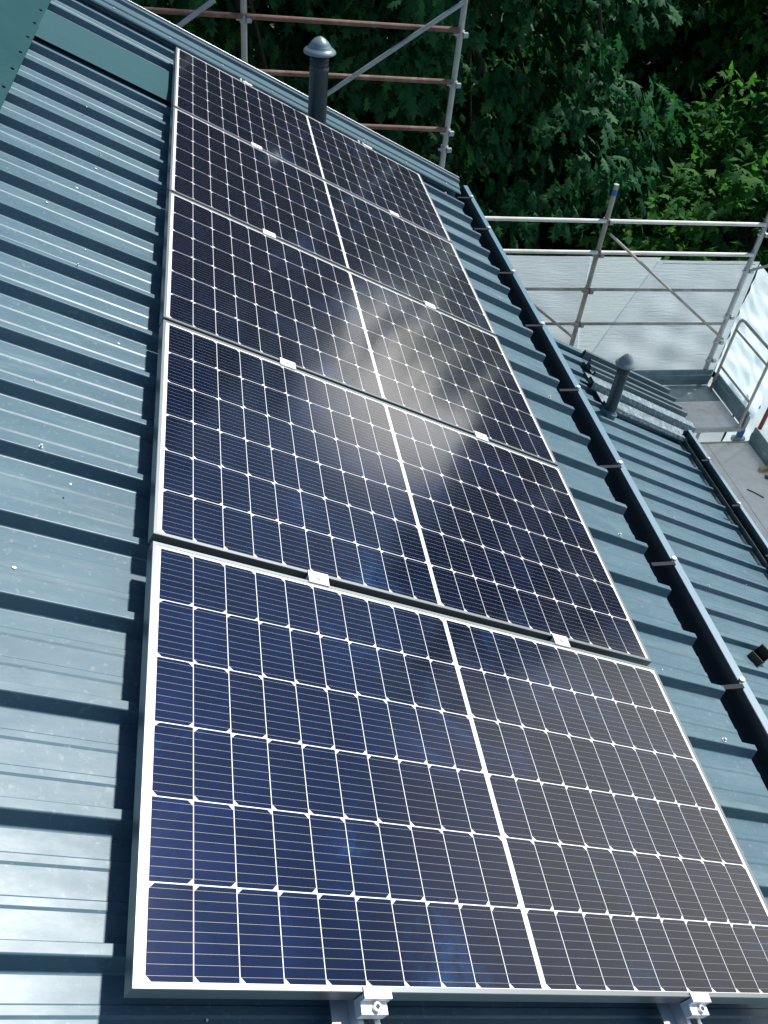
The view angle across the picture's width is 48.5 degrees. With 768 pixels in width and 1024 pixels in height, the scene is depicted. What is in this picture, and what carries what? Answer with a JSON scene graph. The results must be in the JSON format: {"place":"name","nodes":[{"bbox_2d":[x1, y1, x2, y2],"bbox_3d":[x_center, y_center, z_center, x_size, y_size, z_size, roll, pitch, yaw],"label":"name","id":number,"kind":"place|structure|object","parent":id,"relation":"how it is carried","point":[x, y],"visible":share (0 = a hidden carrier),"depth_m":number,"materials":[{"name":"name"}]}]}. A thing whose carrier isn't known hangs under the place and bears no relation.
{"place":"outdoors","nodes":[
{"label":"outdoors","id":0,"kind":"place"},
{"bbox_2d":[169,1,739,314],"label":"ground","id":1,"kind":"structure","parent":0,"point":[528,46],"depth_m":36.50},
{"bbox_2d":[130,0,515,179],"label":"oak tree","id":2,"kind":"object","parent":1,"relation":"on","point":[260,41],"visible":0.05,"depth_m":11.24,"materials":[{"name":"green plant"}]},
{"bbox_2d":[0,0,767,1023],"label":"house","id":3,"kind":"structure","parent":1,"relation":"on","point":[678,536],"depth_m":2.90,"materials":[{"name":"paint"}]},
{"bbox_2d":[239,78,392,1023],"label":"mounting rail","id":4,"kind":"object","parent":3,"relation":"attached to","point":[368,1005],"visible":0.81,"depth_m":1.61,"materials":[{"name":"silver metal"}]},
{"bbox_2d":[171,47,451,242],"bbox_3d":[-0.433,-2.231,5.215,1.771,0.040,1.045,17,37,-26],"label":"solar panel","id":5,"kind":"object","parent":4,"relation":"attached to","point":[202,90],"visible":1,"depth_m":5.14,"materials":[{"name":"blue"}]},
{"bbox_2d":[148,319,651,665],"bbox_3d":[0.077,-0.057,2.943,1.771,0.040,1.045,17,37,-26],"label":"solar panel","id":6,"kind":"object","parent":4,"relation":"attached to","point":[259,461],"visible":1,"depth_m":2.81,"materials":[{"name":"blue"}]},
{"bbox_2d":[124,541,767,1003],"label":"solar panel","id":7,"kind":"object","parent":4,"relation":"attached to","point":[344,795],"visible":1,"depth_m":2.00,"materials":[{"name":"blue"}]},
{"bbox_2d":[303,36,335,124],"bbox_3d":[-0.440,-2.808,5.686,0.214,0.672,0.214,-2,44,-10],"label":"vent pipe","id":8,"kind":"object","parent":3,"relation":"on","point":[320,51],"visible":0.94,"depth_m":5.57,"materials":[{"name":"grey metal"}]},
{"bbox_2d":[357,140,710,1023],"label":"mounting rail","id":9,"kind":"object","parent":3,"relation":"attached to","point":[693,1010],"visible":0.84,"depth_m":2.01,"materials":[{"name":"silver metal"}]},
{"bbox_2d":[166,106,495,335],"bbox_3d":[-0.263,-1.506,4.458,1.771,0.040,1.045,17,37,-26],"label":"solar panel","id":10,"kind":"object","parent":9,"relation":"attached to","point":[211,167],"visible":0.99,"depth_m":4.37,"materials":[{"name":"blue"}]},
{"bbox_2d":[159,191,557,465],"bbox_3d":[-0.093,-0.781,3.700,1.771,0.040,1.045,17,37,-26],"label":"solar panel","id":11,"kind":"object","parent":9,"relation":"attached to","point":[228,280],"visible":0.99,"depth_m":3.60,"materials":[{"name":"blue"}]},
{"bbox_2d":[600,353,635,419],"bbox_3d":[2.129,-1.128,7.773,0.189,0.745,0.186,-2,44,-10],"label":"vent pipe","id":12,"kind":"object","parent":3,"relation":"on","point":[625,363],"visible":0.98,"depth_m":7.70,"materials":[{"name":"grey metal"}]},
{"bbox_2d":[580,350,675,401],"bbox_3d":[2.528,-1.380,8.778,1.131,0.577,0.210,-2,44,-10],"label":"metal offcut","id":13,"kind":"object","parent":3,"relation":"on","point":[593,359],"visible":0.74,"depth_m":8.72,"materials":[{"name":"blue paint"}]},
{"bbox_2d":[586,364,687,417],"bbox_3d":[2.577,-1.216,8.630,1.198,0.596,0.180,-2,44,-10],"label":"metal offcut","id":14,"kind":"object","parent":3,"relation":"on","point":[645,394],"visible":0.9,"depth_m":8.62,"materials":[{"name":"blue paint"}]},
{"bbox_2d":[583,372,695,432],"bbox_3d":[2.543,-1.084,8.432,1.279,0.630,0.235,-2,43,-10],"label":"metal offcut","id":15,"kind":"object","parent":3,"relation":"on","point":[645,406],"visible":0.97,"depth_m":8.36,"materials":[{"name":"metal"}]},
{"bbox_2d":[595,391,687,441],"bbox_3d":[2.563,-0.905,8.266,1.139,0.546,0.245,-2,43,-10],"label":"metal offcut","id":16,"kind":"object","parent":3,"relation":"on","point":[646,419],"visible":0.66,"depth_m":8.23,"materials":[{"name":"metal"}]},
{"bbox_2d":[183,0,642,244],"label":"oak tree","id":17,"kind":"object","parent":1,"relation":"on","point":[502,52],"visible":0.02,"depth_m":17.25,"materials":[{"name":"green plant"}]},
{"bbox_2d":[143,0,767,439],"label":"scaffold","id":18,"kind":"object","parent":1,"relation":"on","point":[699,400],"visible":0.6,"depth_m":8.97,"materials":[{"name":"metal"}]},
{"bbox_2d":[507,255,590,347],"bbox_3d":[1.266,-1.483,9.925,1.934,3.296,0.042,-2,43,-10],"label":"safety net","id":19,"kind":"object","parent":18,"relation":"attached to","point":[552,272],"visible":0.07,"depth_m":9.12,"materials":[{"name":"white fabric"}]},
{"bbox_2d":[577,257,660,352],"bbox_3d":[2.432,-1.648,10.020,0.818,2.900,0.001,-2,44,-10],"label":"net patch","id":20,"kind":"object","parent":18,"relation":"attached to","point":[616,272],"visible":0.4,"depth_m":9.32,"materials":[{"name":"white fabric"}]},
{"bbox_2d":[593,260,759,441],"bbox_3d":[3.357,-1.548,10.332,2.324,3.237,0.045,-3,44,-11],"label":"safety net","id":21,"kind":"object","parent":18,"relation":"attached to","point":[667,347],"visible":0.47,"depth_m":9.70,"materials":[{"name":"white fabric"}]},
{"bbox_2d":[715,265,767,419],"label":"safety net","id":22,"kind":"object","parent":18,"relation":"attached to","point":[743,365],"visible":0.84,"depth_m":9.60,"materials":[{"name":"white fabric"}]},
{"bbox_2d":[190,0,725,255],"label":"oak tree","id":23,"kind":"object","parent":1,"relation":"on","point":[588,81],"visible":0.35,"depth_m":12.51,"materials":[{"name":"green plant"}]},
{"bbox_2d":[445,79,746,255],"bbox_3d":[3.793,-5.225,18.199,8.569,7.692,7.200,-2,44,-10],"label":"oak tree","id":24,"kind":"object","parent":1,"relation":"on","point":[544,234],"visible":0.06,"depth_m":16.00,"materials":[{"name":"green plant"}]},
{"bbox_2d":[548,60,767,440],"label":"sweetgum tree","id":25,"kind":"object","parent":1,"relation":"on","point":[727,191],"visible":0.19,"depth_m":13.10,"materials":[{"name":"green plant"}]},
{"bbox_2d":[553,1,767,253],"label":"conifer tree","id":26,"kind":"object","parent":1,"relation":"on","point":[693,36],"visible":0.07,"depth_m":18.01,"materials":[{"name":"green plant"}]},
{"bbox_2d":[625,17,728,94],"bbox_3d":[12.651,-11.085,23.212,15.628,11.656,10.293,-2,44,-10],"label":"oak tree","id":27,"kind":"object","parent":1,"relation":"on","point":[679,68],"depth_m":21.47,"materials":[{"name":"green plant"}]},
{"bbox_2d":[599,0,767,258],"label":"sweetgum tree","id":28,"kind":"object","parent":1,"relation":"on","point":[743,12],"visible":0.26,"depth_m":15.77,"materials":[{"name":"green plant"}]},
{"bbox_2d":[699,406,767,541],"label":"scaffold","id":29,"kind":"object","parent":1,"relation":"on","point":[738,461],"visible":0.3,"depth_m":9.96,"materials":[{"name":"grey wood"}]},
{"bbox_2d":[723,387,767,441],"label":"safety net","id":30,"kind":"object","parent":29,"relation":"attached to","point":[755,421],"visible":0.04,"depth_m":10.38,"materials":[{"name":"white fabric"}]},
{"bbox_2d":[748,644,767,665],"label":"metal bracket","id":31,"kind":"object","parent":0,"point":[758,656],"visible":1,"depth_m":5.96,"materials":[{"name":"black metal"}]},
{"bbox_2d":[758,466,767,471],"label":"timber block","id":32,"kind":"object","parent":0,"point":[763,469],"depth_m":9.92,"materials":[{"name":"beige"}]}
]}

